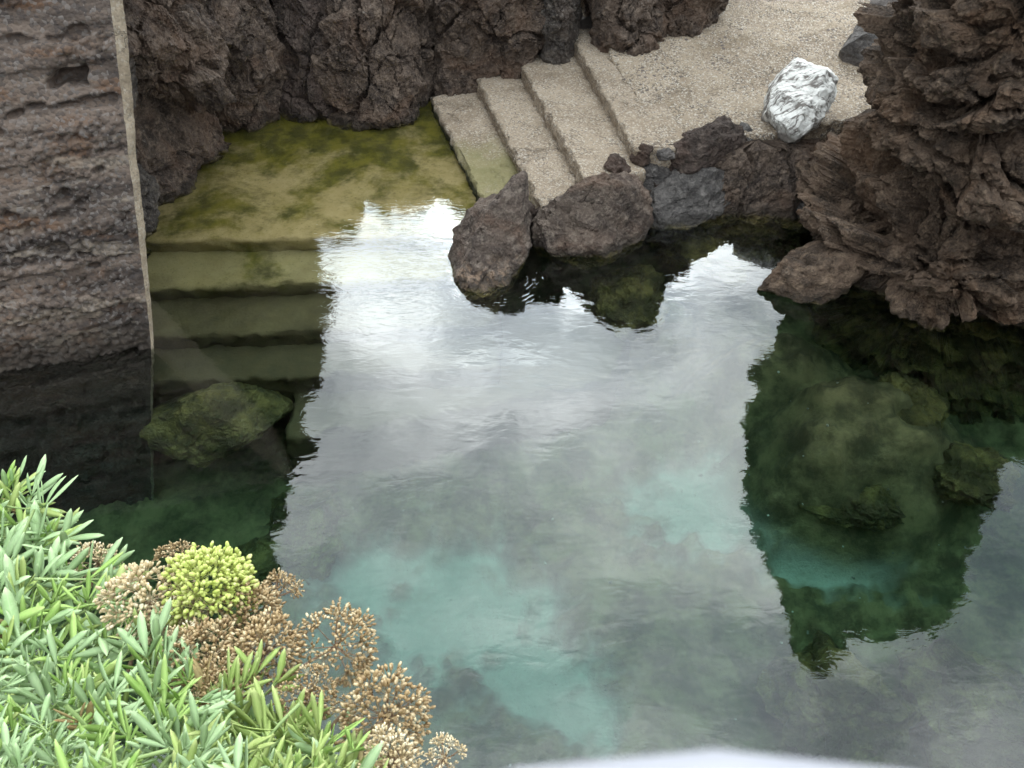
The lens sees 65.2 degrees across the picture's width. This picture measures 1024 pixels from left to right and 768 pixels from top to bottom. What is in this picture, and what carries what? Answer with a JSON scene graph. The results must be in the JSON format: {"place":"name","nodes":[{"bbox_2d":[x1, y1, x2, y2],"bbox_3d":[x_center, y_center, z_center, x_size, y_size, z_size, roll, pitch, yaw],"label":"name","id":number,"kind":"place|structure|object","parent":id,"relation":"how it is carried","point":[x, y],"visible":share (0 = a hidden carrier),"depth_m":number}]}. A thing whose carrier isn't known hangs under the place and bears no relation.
{"place":"outdoors","nodes":[
{"label":"outdoors","id":0,"kind":"place"},
{"bbox_2d":[0,99,1023,767],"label":"water","id":1,"kind":"structure","parent":0,"point":[668,491],"depth_m":4.62},
{"bbox_2d":[448,170,531,292],"bbox_3d":[-0.168,-1.062,5.933,0.643,0.976,0.891,0,45,0],"label":"boulder","id":2,"kind":"object","parent":1,"relation":"in","point":[491,246],"visible":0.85,"depth_m":5.75},
{"bbox_2d":[530,201,537,233],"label":"boulder","id":3,"kind":"object","parent":1,"relation":"in","point":[533,211],"visible":0.27,"depth_m":6.14},
{"bbox_2d":[531,171,653,257],"bbox_3d":[0.620,-1.263,6.258,0.957,0.931,0.790,0,45,0],"label":"boulder","id":4,"kind":"object","parent":1,"relation":"in","point":[604,214],"visible":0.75,"depth_m":5.97},
{"bbox_2d":[603,153,630,172],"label":"boulder","id":5,"kind":"object","parent":4,"relation":"on","point":[615,163],"visible":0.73,"depth_m":6.21},
{"bbox_2d":[650,167,730,228],"bbox_3d":[1.417,-1.492,6.455,0.749,0.581,0.608,0,45,0],"label":"boulder","id":6,"kind":"object","parent":1,"relation":"in","point":[696,199],"visible":0.67,"depth_m":6.29},
{"bbox_2d":[795,200,803,218],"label":"boulder","id":7,"kind":"object","parent":1,"relation":"in","point":[800,205],"visible":0.09,"depth_m":6.36},
{"bbox_2d":[757,240,866,304],"bbox_3d":[2.150,-0.790,5.782,0.777,0.444,0.520,0,45,0],"label":"boulder","id":8,"kind":"object","parent":1,"relation":"in","point":[819,272],"visible":0.84,"depth_m":5.62},
{"bbox_2d":[579,0,897,28],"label":"ground","id":9,"kind":"structure","parent":0,"point":[585,22],"depth_m":7.92},
{"bbox_2d":[0,0,153,372],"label":"concrete wall","id":10,"kind":"structure","parent":9,"relation":"on","point":[74,283],"depth_m":4.78},
{"bbox_2d":[127,35,160,235],"bbox_3d":[-3.014,-1.859,5.665,0.747,3.040,1.226,0,45,0],"label":"lava rock","id":11,"kind":"object","parent":9,"relation":"on","point":[150,194],"visible":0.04,"depth_m":6.17},
{"bbox_2d":[123,0,231,204],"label":"lava cliff","id":12,"kind":"structure","parent":9,"relation":"on","point":[176,146],"depth_m":6.53},
{"bbox_2d":[123,0,248,114],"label":"lava rock","id":13,"kind":"object","parent":12,"relation":"on","point":[188,49],"visible":0.46,"depth_m":6.12},
{"bbox_2d":[214,0,287,131],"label":"lava rock","id":14,"kind":"object","parent":9,"relation":"on","point":[255,80],"visible":0.36,"depth_m":7.14},
{"bbox_2d":[270,0,336,121],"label":"lava rock","id":15,"kind":"object","parent":9,"relation":"on","point":[298,36],"visible":0.3,"depth_m":7.32},
{"bbox_2d":[309,0,435,130],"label":"lava rock","id":16,"kind":"object","parent":9,"relation":"on","point":[374,61],"visible":0.73,"depth_m":7.27},
{"bbox_2d":[428,0,545,99],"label":"lava rock","id":17,"kind":"object","parent":9,"relation":"on","point":[473,41],"visible":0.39,"depth_m":7.50},
{"bbox_2d":[430,11,684,208],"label":"concrete stairs","id":18,"kind":"structure","parent":9,"relation":"on","point":[552,131],"depth_m":6.91},
{"bbox_2d":[537,0,582,64],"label":"lava rock","id":19,"kind":"object","parent":9,"relation":"on","point":[560,30],"visible":0.59,"depth_m":7.47},
{"bbox_2d":[580,0,870,144],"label":"platform","id":20,"kind":"structure","parent":9,"relation":"on","point":[735,59],"depth_m":7.20},
{"bbox_2d":[583,0,668,56],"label":"lava rock","id":21,"kind":"object","parent":20,"relation":"on","point":[634,28],"visible":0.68,"depth_m":7.35},
{"bbox_2d":[664,0,728,37],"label":"lava rock","id":22,"kind":"object","parent":20,"relation":"on","point":[690,18],"visible":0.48,"depth_m":7.48},
{"bbox_2d":[761,57,838,143],"bbox_3d":[2.288,-2.281,6.413,0.552,0.549,0.771,0,45,0],"label":"whitened boulder","id":23,"kind":"object","parent":20,"relation":"on","point":[799,98],"visible":0.98,"depth_m":6.22},
{"bbox_2d":[838,25,877,66],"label":"boulder","id":24,"kind":"object","parent":20,"relation":"on","point":[858,41],"visible":0.31,"depth_m":7.01},
{"bbox_2d":[714,138,819,219],"bbox_3d":[1.897,-1.464,6.861,1.529,1.430,0.938,0,45,0],"label":"lava rock","id":25,"kind":"object","parent":9,"relation":"on","point":[763,185],"visible":0.2,"depth_m":6.34},
{"bbox_2d":[656,148,674,160],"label":"boulder","id":26,"kind":"object","parent":25,"relation":"on","point":[664,154],"visible":1,"depth_m":6.21},
{"bbox_2d":[669,115,746,174],"bbox_3d":[1.564,-1.857,6.445,0.653,0.617,0.589,0,45,0],"label":"boulder","id":27,"kind":"object","parent":25,"relation":"on","point":[704,146],"visible":0.69,"depth_m":6.22},
{"bbox_2d":[739,122,752,140],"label":"boulder","id":28,"kind":"object","parent":25,"relation":"on","point":[746,127],"visible":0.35,"depth_m":6.40},
{"bbox_2d":[795,0,1023,330],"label":"lava outcrop","id":29,"kind":"object","parent":9,"relation":"on","point":[910,186],"visible":0.67,"depth_m":5.19},
{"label":"near cliff","id":30,"kind":"structure","parent":0,"visible":0},
{"bbox_2d":[518,749,881,767],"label":"handrail","id":31,"kind":"object","parent":30,"relation":"on","point":[715,758],"visible":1,"depth_m":0.05},
{"bbox_3d":[-1.270,1.408,1.207,2.084,1.907,0.984,0,45,0],"label":"rock ledge","id":32,"kind":"object","parent":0,"visible":0},
{"bbox_2d":[0,454,137,692],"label":"sea fennel","id":33,"kind":"object","parent":32,"relation":"on","point":[16,601],"visible":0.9,"depth_m":1.05},
{"bbox_2d":[0,615,169,767],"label":"sea fennel","id":34,"kind":"object","parent":32,"relation":"on","point":[23,748],"visible":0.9,"depth_m":0.74},
{"bbox_2d":[0,539,306,751],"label":"sea fennel","id":35,"kind":"object","parent":32,"relation":"on","point":[151,620],"visible":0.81,"depth_m":0.91},
{"bbox_2d":[63,653,248,767],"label":"sea fennel","id":36,"kind":"object","parent":32,"relation":"on","point":[186,751],"visible":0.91,"depth_m":0.71},
{"bbox_2d":[188,567,467,767],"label":"sea fennel","id":37,"kind":"object","parent":32,"relation":"on","point":[257,727],"visible":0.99,"depth_m":0.75},
{"bbox_3d":[1.488,-1.619,6.836,1.638,0.878,0.712,0,45,0],"label":"mortar bank","id":38,"kind":"object","parent":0,"visible":0},
{"bbox_2d":[638,163,669,190],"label":"boulder","id":39,"kind":"object","parent":38,"relation":"on","point":[656,174],"visible":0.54,"depth_m":6.33},
{"bbox_2d":[629,143,653,166],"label":"boulder","id":40,"kind":"object","parent":39,"relation":"on","point":[641,158],"visible":0.97,"depth_m":6.25}
]}

